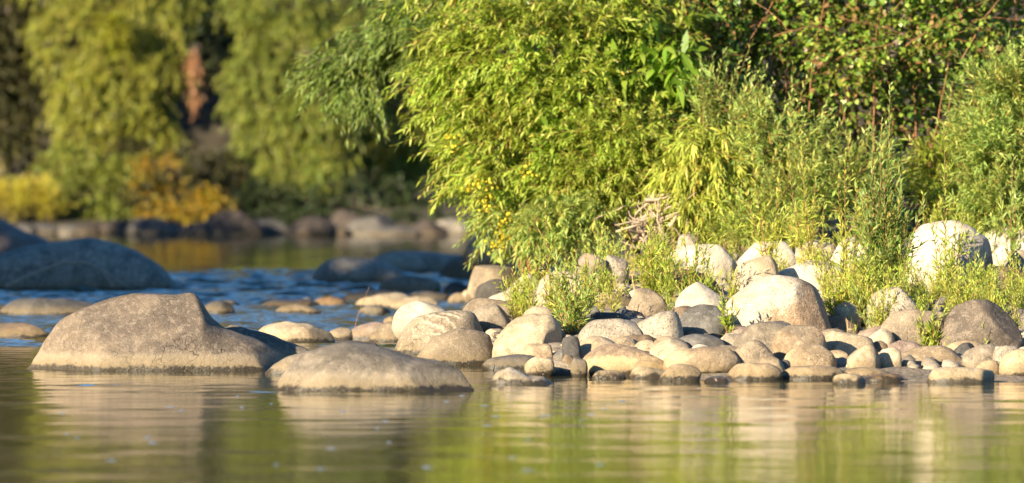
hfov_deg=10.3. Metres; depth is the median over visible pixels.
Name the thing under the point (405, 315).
boulder
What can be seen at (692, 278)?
willow sapling
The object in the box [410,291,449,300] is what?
river rock
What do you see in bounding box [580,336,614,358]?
river rock
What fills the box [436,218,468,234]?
boulder
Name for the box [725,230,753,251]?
river rock
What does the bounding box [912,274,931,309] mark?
willow seedling
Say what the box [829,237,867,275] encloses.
boulder
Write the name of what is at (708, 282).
willow seedling
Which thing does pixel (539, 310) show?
river rock
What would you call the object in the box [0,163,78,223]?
shrub
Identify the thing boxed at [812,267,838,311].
willow seedling
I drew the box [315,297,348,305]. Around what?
river rock
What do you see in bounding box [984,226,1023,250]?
boulder
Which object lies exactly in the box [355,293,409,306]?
river rock
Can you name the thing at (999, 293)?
willow seedling
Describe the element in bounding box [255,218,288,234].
river rock
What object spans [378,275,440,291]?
river rock
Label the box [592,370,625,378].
river rock
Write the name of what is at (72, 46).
background tree
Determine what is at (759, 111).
willow shrub
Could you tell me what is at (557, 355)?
river rock
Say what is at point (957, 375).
boulder
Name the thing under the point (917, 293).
willow seedling
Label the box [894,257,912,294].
willow seedling
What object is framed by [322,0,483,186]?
willow tree
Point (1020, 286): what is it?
willow seedling
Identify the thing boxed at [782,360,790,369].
river rock
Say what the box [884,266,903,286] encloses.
willow seedling
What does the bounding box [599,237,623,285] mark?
willow seedling
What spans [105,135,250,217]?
dark shrub
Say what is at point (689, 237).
river rock
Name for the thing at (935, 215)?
willow seedling
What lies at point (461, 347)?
boulder
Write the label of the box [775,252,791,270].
willow seedling
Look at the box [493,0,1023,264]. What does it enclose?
vine thicket
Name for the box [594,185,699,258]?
driftwood pile
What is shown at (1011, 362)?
boulder
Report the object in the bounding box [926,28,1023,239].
willow shrub
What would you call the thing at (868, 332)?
river rock
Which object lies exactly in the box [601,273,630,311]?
willow seedling
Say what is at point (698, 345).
river rock
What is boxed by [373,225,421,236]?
river rock
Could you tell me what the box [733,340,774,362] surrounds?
boulder
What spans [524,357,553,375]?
river rock
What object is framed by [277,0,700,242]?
willow tree
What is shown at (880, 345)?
river rock
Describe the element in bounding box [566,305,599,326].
river rock
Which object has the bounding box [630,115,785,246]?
willow shrub
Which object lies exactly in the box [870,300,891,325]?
willow seedling
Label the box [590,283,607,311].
willow seedling
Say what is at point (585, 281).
willow seedling
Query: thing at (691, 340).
river rock
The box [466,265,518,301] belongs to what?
boulder
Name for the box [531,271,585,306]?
boulder
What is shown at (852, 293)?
willow seedling
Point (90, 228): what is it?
river rock
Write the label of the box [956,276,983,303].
willow seedling
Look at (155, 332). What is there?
boulder
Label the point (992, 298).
willow seedling
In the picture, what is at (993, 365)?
river rock
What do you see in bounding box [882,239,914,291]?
willow seedling
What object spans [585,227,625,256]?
willow seedling
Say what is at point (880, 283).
willow seedling
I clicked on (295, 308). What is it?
river rock
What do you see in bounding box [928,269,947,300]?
willow seedling
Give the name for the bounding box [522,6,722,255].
leafy shrub
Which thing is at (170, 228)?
river rock
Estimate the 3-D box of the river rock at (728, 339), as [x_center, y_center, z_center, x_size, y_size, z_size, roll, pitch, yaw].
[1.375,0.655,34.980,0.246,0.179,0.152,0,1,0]
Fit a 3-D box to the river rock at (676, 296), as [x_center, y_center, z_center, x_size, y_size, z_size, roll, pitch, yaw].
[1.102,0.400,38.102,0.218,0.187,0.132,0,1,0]
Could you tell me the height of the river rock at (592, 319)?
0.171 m
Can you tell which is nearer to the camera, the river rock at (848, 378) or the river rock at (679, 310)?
the river rock at (848, 378)
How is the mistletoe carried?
attached to the willow tree at (141, 110)
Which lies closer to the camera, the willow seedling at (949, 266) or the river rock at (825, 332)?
the river rock at (825, 332)
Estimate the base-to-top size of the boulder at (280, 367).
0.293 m
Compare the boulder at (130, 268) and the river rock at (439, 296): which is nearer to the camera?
the river rock at (439, 296)
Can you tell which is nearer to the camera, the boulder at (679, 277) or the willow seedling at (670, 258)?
the boulder at (679, 277)
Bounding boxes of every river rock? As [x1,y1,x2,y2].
[0,298,92,315]
[0,322,48,338]
[14,223,37,234]
[34,223,58,233]
[58,225,78,233]
[77,223,100,233]
[157,222,185,234]
[205,301,234,313]
[224,300,239,305]
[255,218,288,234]
[259,321,334,342]
[261,298,319,307]
[275,304,321,313]
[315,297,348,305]
[330,327,352,339]
[334,340,377,345]
[343,290,413,300]
[351,322,382,340]
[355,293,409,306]
[358,305,390,315]
[370,322,397,342]
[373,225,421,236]
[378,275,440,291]
[383,316,392,322]
[391,296,438,308]
[408,219,448,235]
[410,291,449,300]
[442,282,467,293]
[447,293,464,302]
[462,290,468,302]
[472,304,510,331]
[474,279,509,298]
[481,354,534,369]
[485,329,500,338]
[489,367,552,383]
[520,343,552,357]
[523,306,553,316]
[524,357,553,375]
[553,349,561,359]
[553,360,570,374]
[562,336,581,359]
[562,354,572,364]
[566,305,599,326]
[570,357,587,376]
[576,317,595,326]
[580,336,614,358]
[589,312,624,319]
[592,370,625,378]
[595,292,624,305]
[601,296,630,308]
[604,255,628,285]
[613,335,637,345]
[614,308,637,317]
[625,317,643,323]
[627,288,668,316]
[628,334,655,341]
[629,366,664,378]
[630,310,644,316]
[634,340,654,350]
[650,338,688,360]
[654,336,689,347]
[659,364,700,380]
[661,288,680,301]
[663,346,739,373]
[670,306,690,315]
[676,233,699,248]
[679,334,724,347]
[683,327,708,335]
[692,344,707,347]
[704,376,730,381]
[720,345,737,350]
[722,334,738,344]
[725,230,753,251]
[725,326,745,333]
[726,363,782,379]
[759,355,784,371]
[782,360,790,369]
[784,343,836,367]
[821,328,843,335]
[829,316,857,334]
[831,350,848,359]
[832,373,865,383]
[844,367,889,377]
[847,344,879,368]
[861,325,880,336]
[864,373,903,380]
[869,328,894,345]
[873,340,887,351]
[879,347,901,366]
[888,340,920,352]
[928,297,959,312]
[947,340,982,349]
[954,342,973,353]
[961,344,995,367]
[976,360,998,373]
[993,346,1018,364]
[1008,308,1023,329]
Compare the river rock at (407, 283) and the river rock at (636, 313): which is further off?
the river rock at (407, 283)
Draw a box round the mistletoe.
[92,10,134,59]
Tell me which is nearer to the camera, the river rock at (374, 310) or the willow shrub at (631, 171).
the willow shrub at (631, 171)
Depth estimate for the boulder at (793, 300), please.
35.80 m
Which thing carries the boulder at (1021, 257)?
on the ground at (202, 130)
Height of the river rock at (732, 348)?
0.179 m
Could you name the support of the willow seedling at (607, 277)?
on the ground at (202, 130)
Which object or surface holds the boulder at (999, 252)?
on the ground at (202, 130)
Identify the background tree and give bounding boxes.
[0,0,118,122]
[59,0,232,96]
[238,0,378,97]
[354,0,536,85]
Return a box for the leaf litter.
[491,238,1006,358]
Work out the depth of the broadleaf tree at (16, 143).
120.20 m
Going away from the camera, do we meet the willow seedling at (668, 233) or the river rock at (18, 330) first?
the willow seedling at (668, 233)
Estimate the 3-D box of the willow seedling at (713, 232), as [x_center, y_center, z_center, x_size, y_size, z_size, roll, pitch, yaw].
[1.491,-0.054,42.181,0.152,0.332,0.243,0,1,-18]
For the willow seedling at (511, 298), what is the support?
on the ground at (202, 130)
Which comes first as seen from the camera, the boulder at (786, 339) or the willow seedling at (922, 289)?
the boulder at (786, 339)
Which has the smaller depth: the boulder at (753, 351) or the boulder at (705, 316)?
the boulder at (753, 351)
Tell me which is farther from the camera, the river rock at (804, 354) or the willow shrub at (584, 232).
the willow shrub at (584, 232)
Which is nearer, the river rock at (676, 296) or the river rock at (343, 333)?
the river rock at (676, 296)
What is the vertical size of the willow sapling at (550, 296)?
0.826 m
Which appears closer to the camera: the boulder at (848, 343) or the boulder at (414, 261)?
the boulder at (848, 343)
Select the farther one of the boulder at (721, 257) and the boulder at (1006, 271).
the boulder at (721, 257)
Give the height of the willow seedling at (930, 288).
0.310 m
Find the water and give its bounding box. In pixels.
[0,234,1023,482]
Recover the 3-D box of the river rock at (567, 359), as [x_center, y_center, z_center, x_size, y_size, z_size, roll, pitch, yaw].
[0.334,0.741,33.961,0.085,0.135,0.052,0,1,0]
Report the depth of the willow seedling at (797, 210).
41.51 m
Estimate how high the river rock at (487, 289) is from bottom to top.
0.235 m
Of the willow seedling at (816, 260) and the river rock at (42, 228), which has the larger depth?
the river rock at (42, 228)
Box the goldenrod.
[443,128,551,268]
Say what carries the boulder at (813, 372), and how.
on the ground at (202, 130)
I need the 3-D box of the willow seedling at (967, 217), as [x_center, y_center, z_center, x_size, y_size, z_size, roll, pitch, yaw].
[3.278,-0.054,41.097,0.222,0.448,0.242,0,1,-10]
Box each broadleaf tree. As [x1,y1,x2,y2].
[0,0,65,181]
[132,0,292,151]
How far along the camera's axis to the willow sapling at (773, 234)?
39.99 m
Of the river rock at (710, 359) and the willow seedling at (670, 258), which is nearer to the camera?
the river rock at (710, 359)
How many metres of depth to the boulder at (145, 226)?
112.00 m
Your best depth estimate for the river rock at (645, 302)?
37.09 m
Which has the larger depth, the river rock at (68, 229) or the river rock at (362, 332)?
the river rock at (68, 229)
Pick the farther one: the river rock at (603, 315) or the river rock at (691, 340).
the river rock at (603, 315)
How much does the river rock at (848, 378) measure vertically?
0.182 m
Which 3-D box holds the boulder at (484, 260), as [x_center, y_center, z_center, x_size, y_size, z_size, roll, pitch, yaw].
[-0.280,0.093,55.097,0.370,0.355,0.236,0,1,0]
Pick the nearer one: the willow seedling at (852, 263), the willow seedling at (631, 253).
the willow seedling at (852, 263)
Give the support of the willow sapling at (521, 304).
on the ground at (202, 130)
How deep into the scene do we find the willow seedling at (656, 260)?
38.20 m
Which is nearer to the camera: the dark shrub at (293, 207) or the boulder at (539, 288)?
the boulder at (539, 288)
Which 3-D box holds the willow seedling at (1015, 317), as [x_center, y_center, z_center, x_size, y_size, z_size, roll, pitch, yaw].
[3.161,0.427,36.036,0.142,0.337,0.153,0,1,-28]
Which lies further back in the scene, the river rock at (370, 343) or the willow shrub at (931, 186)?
the willow shrub at (931, 186)
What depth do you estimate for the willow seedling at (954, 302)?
36.17 m
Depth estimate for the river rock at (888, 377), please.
32.98 m
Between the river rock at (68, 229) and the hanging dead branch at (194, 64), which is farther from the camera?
the hanging dead branch at (194, 64)
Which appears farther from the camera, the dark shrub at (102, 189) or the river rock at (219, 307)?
the dark shrub at (102, 189)
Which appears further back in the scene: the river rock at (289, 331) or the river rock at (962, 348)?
the river rock at (289, 331)
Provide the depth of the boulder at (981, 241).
38.94 m
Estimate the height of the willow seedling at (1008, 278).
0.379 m
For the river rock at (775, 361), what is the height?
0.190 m
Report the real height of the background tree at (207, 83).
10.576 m
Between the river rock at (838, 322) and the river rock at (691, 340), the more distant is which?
the river rock at (838, 322)
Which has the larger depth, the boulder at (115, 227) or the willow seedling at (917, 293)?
the boulder at (115, 227)
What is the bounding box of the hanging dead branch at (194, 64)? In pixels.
[180,43,206,122]
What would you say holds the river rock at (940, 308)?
on the gravel
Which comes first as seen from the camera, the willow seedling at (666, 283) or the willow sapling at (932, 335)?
the willow sapling at (932, 335)
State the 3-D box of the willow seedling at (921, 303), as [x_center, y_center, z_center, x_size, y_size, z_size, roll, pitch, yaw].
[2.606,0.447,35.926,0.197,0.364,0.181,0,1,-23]
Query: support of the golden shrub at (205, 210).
on the ground at (202, 130)
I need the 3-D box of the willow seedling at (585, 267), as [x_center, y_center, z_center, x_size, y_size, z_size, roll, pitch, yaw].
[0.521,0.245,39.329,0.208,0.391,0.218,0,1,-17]
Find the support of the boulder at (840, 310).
on the ground at (202, 130)
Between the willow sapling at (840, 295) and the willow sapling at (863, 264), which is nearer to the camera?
the willow sapling at (840, 295)
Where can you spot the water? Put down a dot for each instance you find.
(80, 426)
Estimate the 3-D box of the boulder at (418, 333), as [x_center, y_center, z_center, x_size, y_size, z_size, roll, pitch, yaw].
[-0.467,0.685,37.975,0.628,0.456,0.390,0,1,0]
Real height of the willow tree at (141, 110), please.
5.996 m
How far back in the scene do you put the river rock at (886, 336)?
34.79 m
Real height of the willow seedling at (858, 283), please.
0.421 m
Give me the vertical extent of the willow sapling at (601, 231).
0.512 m
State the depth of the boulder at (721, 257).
39.72 m
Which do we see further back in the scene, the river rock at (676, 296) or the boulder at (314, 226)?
the boulder at (314, 226)
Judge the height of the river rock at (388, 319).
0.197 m
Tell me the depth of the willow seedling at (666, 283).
37.70 m
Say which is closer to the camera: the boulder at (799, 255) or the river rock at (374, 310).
the boulder at (799, 255)
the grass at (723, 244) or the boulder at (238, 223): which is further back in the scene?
the boulder at (238, 223)
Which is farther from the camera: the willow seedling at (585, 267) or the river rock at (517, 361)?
the willow seedling at (585, 267)
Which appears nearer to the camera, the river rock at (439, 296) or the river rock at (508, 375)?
the river rock at (508, 375)
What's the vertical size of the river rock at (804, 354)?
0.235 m
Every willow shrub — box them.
[370,0,709,279]
[452,189,635,276]
[515,91,701,263]
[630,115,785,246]
[674,38,920,250]
[838,120,992,233]
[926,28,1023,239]
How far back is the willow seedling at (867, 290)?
36.27 m
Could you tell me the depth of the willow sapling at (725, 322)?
35.51 m
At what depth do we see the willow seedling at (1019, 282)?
37.53 m
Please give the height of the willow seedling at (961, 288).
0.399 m
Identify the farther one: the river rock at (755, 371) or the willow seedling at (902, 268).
the willow seedling at (902, 268)
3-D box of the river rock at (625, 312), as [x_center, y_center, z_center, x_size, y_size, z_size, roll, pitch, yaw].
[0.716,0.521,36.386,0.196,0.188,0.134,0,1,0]
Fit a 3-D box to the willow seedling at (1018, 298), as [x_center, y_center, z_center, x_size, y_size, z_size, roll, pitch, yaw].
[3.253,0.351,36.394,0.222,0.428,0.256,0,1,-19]
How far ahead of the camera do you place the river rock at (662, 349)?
34.23 m
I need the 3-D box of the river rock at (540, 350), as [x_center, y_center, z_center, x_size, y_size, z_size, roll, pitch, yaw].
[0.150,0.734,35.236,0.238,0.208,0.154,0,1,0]
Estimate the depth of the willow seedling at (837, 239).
40.85 m
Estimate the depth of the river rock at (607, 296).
37.99 m
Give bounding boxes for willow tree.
[4,0,223,199]
[211,0,391,202]
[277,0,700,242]
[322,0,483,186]
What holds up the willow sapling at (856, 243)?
on the ground at (202, 130)
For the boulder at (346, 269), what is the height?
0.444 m
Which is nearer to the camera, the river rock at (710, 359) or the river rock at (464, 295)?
the river rock at (710, 359)
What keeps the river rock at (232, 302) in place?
in the water
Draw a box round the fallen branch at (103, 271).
[6,261,127,287]
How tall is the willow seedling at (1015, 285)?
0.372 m
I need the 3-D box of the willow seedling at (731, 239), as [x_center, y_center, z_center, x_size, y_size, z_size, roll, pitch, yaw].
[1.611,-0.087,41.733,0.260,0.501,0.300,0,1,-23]
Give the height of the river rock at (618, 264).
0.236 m
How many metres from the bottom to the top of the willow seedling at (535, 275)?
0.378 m
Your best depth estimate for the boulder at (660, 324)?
35.16 m
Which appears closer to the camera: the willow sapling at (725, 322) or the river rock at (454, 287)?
the willow sapling at (725, 322)
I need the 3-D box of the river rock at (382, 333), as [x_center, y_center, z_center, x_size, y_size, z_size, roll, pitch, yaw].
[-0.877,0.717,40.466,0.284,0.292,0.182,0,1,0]
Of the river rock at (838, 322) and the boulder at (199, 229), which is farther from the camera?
the boulder at (199, 229)
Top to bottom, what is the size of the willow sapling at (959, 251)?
1.219 m
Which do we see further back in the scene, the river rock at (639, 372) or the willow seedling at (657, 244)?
the willow seedling at (657, 244)
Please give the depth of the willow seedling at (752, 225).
42.04 m
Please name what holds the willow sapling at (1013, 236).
on the ground at (202, 130)
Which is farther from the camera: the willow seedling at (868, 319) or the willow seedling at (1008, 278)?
the willow seedling at (1008, 278)
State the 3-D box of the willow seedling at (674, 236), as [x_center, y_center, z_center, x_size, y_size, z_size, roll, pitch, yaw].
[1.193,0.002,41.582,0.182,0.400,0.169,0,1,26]
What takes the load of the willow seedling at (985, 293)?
on the ground at (202, 130)
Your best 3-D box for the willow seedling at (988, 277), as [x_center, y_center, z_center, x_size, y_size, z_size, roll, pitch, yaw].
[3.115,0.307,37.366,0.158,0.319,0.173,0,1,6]
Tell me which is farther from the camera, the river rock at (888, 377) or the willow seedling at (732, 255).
the willow seedling at (732, 255)
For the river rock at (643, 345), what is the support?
on the ground at (202, 130)
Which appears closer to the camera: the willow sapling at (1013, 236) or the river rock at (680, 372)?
the river rock at (680, 372)
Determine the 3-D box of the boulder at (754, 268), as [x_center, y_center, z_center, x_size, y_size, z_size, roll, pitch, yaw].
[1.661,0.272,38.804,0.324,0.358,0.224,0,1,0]
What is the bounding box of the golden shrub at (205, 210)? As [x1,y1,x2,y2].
[118,145,240,224]
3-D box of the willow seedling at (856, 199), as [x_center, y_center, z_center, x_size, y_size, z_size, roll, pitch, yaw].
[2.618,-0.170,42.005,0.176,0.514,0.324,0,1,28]
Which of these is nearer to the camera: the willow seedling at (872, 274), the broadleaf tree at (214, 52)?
the willow seedling at (872, 274)
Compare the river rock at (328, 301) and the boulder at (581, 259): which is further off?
the river rock at (328, 301)
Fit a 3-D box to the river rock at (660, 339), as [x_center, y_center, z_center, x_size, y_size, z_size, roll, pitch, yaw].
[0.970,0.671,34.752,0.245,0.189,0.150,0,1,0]
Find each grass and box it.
[505,218,1023,345]
[529,216,1021,331]
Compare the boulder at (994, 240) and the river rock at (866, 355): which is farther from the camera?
the boulder at (994, 240)
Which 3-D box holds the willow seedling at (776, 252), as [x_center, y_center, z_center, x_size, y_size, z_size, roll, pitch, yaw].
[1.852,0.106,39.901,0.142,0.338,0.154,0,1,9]
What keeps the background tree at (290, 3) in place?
on the ground at (202, 130)
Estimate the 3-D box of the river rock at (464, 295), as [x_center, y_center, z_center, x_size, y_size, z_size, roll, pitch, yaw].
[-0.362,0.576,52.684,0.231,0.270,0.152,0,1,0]
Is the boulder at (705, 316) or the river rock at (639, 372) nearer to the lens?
the river rock at (639, 372)
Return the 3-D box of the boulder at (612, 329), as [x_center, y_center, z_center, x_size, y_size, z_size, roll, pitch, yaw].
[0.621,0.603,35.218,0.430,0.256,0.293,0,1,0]
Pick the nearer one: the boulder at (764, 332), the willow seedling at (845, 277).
the boulder at (764, 332)
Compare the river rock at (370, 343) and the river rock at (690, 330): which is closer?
the river rock at (690, 330)
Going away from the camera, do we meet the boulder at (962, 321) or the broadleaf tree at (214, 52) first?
the boulder at (962, 321)
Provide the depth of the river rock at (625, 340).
34.91 m
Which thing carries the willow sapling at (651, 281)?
on the ground at (202, 130)
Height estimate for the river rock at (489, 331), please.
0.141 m
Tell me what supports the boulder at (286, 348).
in the water
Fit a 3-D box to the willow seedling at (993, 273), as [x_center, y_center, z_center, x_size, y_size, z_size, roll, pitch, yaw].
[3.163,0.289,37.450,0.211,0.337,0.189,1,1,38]
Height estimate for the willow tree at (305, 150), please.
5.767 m
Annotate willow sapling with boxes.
[509,283,538,315]
[530,198,569,316]
[548,225,606,334]
[593,221,607,259]
[639,205,678,295]
[669,220,724,294]
[717,293,739,334]
[734,144,794,259]
[783,129,836,264]
[819,239,860,318]
[823,147,868,281]
[838,215,894,318]
[844,82,927,291]
[912,304,950,345]
[920,122,982,295]
[989,153,1023,263]
[1001,299,1011,313]
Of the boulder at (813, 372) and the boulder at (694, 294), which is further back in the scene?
the boulder at (694, 294)
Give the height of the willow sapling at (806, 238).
1.140 m
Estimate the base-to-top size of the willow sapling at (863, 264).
0.705 m
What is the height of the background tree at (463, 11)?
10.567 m
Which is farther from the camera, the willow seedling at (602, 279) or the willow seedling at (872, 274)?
the willow seedling at (602, 279)
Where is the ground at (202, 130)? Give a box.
[0,0,1023,381]
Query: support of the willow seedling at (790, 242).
on the ground at (202, 130)
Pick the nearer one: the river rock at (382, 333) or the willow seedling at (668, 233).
the river rock at (382, 333)
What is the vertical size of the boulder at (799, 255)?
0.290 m
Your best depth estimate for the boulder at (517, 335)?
35.66 m
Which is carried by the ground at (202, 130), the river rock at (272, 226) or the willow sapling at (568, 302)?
the willow sapling at (568, 302)
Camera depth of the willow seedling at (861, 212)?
41.68 m
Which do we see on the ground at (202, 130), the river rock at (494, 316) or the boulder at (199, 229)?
the river rock at (494, 316)
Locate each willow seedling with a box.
[492,262,528,320]
[508,275,532,316]
[509,263,535,303]
[517,271,534,307]
[521,258,541,295]
[559,250,578,272]
[573,249,597,285]
[580,265,598,293]
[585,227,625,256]
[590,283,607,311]
[591,249,614,293]
[593,250,620,294]
[595,263,616,291]
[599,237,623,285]
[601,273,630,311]
[613,212,641,270]
[628,249,659,288]
[634,251,660,282]
[639,239,667,275]
[641,226,665,253]
[646,235,682,299]
[654,246,679,266]
[656,258,671,299]
[656,259,677,304]
[658,224,675,257]
[662,284,675,309]
[667,216,685,250]
[689,259,727,301]
[706,213,726,244]
[717,196,751,256]
[724,267,746,303]
[728,245,739,259]
[740,193,770,251]
[748,228,760,245]
[750,217,770,242]
[768,233,786,270]
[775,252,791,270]
[777,214,797,249]
[788,197,823,240]
[793,207,818,243]
[796,243,819,271]
[802,244,834,292]
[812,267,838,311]
[828,230,841,246]
[833,282,862,314]
[837,235,864,274]
[839,255,858,294]
[839,267,860,295]
[847,192,872,238]
[848,184,861,220]
[849,260,886,317]
[849,267,876,327]
[849,278,883,328]
[853,256,880,282]
[856,283,890,325]
[861,272,897,317]
[864,267,891,303]
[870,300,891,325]
[871,266,901,292]
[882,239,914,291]
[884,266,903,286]
[889,284,914,310]
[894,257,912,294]
[901,257,925,299]
[909,280,928,305]
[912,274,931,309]
[915,284,939,310]
[920,191,954,223]
[922,261,935,303]
[923,197,957,223]
[927,236,969,295]
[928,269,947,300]
[930,264,966,309]
[945,262,982,305]
[948,293,963,308]
[956,204,976,226]
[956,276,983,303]
[959,239,992,295]
[962,274,977,300]
[963,249,996,298]
[965,211,979,231]
[969,262,1001,297]
[972,260,1003,298]
[972,269,1003,306]
[975,285,994,298]
[976,266,994,293]
[987,270,1007,305]
[991,249,1022,302]
[1000,265,1023,312]
[1001,283,1020,327]
[1002,260,1023,308]
[1011,271,1023,300]
[1016,272,1023,303]
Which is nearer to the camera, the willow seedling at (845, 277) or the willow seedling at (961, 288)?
the willow seedling at (961, 288)
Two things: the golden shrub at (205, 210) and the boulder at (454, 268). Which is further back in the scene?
the golden shrub at (205, 210)
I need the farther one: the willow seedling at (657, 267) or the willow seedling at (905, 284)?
the willow seedling at (657, 267)
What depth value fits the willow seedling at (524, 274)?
40.18 m
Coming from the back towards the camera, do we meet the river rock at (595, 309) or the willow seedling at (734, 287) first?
the willow seedling at (734, 287)
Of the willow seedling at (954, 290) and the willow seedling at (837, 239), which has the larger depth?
the willow seedling at (837, 239)
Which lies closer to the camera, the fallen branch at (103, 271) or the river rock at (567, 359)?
the river rock at (567, 359)
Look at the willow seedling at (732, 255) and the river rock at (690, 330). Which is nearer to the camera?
the river rock at (690, 330)
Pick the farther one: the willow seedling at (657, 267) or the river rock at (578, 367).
the willow seedling at (657, 267)
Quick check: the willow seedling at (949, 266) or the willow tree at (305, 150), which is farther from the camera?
the willow tree at (305, 150)
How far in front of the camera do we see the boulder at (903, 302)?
36.21 m
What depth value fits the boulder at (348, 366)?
31.44 m
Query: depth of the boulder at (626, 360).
33.86 m
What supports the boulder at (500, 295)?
on the ground at (202, 130)
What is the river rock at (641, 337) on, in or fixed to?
on the ground at (202, 130)
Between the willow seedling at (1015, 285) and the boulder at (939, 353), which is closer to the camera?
the boulder at (939, 353)
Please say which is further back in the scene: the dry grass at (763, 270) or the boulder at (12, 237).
the boulder at (12, 237)
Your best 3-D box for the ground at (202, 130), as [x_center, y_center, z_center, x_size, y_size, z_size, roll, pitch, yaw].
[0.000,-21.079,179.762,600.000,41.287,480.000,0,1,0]
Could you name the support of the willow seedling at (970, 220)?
on the ground at (202, 130)
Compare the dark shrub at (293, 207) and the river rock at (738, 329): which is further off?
the dark shrub at (293, 207)
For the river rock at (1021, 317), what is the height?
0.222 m
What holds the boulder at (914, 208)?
on the ground at (202, 130)
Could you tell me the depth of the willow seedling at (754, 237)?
40.80 m
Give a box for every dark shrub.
[25,139,161,220]
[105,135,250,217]
[228,165,459,226]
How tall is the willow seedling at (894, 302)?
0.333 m
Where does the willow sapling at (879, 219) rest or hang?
on the ground at (202, 130)
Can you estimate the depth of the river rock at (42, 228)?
112.99 m
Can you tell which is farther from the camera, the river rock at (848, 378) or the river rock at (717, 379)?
the river rock at (717, 379)
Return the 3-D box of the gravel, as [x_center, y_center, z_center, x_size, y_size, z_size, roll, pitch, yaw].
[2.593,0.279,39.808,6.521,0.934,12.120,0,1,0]
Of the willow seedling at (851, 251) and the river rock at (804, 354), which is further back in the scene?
the willow seedling at (851, 251)
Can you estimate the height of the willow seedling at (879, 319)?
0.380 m
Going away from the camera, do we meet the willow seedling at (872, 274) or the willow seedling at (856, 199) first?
the willow seedling at (872, 274)
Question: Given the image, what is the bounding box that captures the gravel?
[491,210,1023,369]
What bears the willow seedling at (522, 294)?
on the ground at (202, 130)
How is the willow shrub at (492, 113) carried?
on the ground at (202, 130)
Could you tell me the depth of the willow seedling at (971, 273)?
37.53 m
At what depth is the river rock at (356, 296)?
52.98 m
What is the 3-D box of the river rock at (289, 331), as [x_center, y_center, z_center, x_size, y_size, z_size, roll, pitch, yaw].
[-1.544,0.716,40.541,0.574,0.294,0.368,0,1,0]
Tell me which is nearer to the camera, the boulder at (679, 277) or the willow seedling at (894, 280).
the willow seedling at (894, 280)
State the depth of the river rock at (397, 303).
50.13 m
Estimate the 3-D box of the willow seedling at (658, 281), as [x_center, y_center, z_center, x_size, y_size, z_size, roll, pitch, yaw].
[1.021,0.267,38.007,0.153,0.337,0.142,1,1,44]
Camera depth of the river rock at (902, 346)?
34.51 m
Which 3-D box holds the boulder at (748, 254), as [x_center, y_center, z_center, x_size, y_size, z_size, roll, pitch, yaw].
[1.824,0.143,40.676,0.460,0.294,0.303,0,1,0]
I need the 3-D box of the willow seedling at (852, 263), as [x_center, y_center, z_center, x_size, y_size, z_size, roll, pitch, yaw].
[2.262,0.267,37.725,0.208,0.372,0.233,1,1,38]
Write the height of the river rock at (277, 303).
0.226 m
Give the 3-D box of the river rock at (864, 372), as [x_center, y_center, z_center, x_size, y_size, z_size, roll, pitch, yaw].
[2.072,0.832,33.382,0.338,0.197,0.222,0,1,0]
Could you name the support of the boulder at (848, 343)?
on the gravel
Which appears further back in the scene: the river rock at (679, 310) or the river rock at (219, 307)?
the river rock at (219, 307)
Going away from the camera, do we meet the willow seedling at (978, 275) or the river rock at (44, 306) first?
the willow seedling at (978, 275)
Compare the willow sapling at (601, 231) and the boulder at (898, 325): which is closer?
the boulder at (898, 325)
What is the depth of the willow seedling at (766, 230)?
41.06 m
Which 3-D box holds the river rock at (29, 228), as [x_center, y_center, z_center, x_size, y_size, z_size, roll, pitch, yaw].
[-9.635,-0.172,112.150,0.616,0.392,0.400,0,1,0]
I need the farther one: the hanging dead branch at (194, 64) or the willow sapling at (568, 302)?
the hanging dead branch at (194, 64)
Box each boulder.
[0,218,50,253]
[0,237,179,289]
[27,293,285,370]
[100,220,130,233]
[125,217,167,234]
[177,222,211,235]
[204,211,263,235]
[226,324,309,356]
[265,351,306,374]
[274,342,473,391]
[284,216,336,235]
[312,257,403,281]
[330,210,362,234]
[345,215,395,235]
[373,251,461,272]
[392,301,445,338]
[395,310,482,354]
[417,328,492,365]
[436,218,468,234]
[438,255,473,278]
[462,298,519,318]
[464,233,499,267]
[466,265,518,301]
[489,274,536,300]
[492,313,562,357]
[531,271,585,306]
[574,253,604,286]
[578,318,641,341]
[583,343,663,375]
[637,310,683,338]
[641,268,720,292]
[670,244,737,279]
[675,282,723,311]
[680,304,725,337]
[724,275,830,330]
[732,255,778,290]
[732,320,790,351]
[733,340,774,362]
[737,241,795,267]
[771,325,826,360]
[779,260,841,290]
[782,365,843,379]
[792,240,835,263]
[825,330,874,354]
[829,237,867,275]
[834,302,861,331]
[865,287,917,327]
[880,309,944,345]
[893,191,929,236]
[901,345,961,365]
[906,220,992,289]
[926,367,994,382]
[936,299,1023,347]
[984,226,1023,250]
[992,237,1023,265]
[993,266,1022,292]
[999,349,1023,375]
[1005,250,1023,272]
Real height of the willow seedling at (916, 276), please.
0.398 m
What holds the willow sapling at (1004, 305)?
on the ground at (202, 130)
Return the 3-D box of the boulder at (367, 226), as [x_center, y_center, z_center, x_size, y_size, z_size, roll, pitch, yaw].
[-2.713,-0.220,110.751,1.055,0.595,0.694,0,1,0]
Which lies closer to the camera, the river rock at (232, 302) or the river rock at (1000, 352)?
the river rock at (1000, 352)
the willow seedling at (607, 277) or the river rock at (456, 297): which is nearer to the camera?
the willow seedling at (607, 277)
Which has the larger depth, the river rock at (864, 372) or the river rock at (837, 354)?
the river rock at (837, 354)
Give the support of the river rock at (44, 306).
in the water
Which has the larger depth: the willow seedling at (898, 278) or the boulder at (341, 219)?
the boulder at (341, 219)
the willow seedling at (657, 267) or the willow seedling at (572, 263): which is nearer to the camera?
the willow seedling at (657, 267)
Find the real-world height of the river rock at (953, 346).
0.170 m

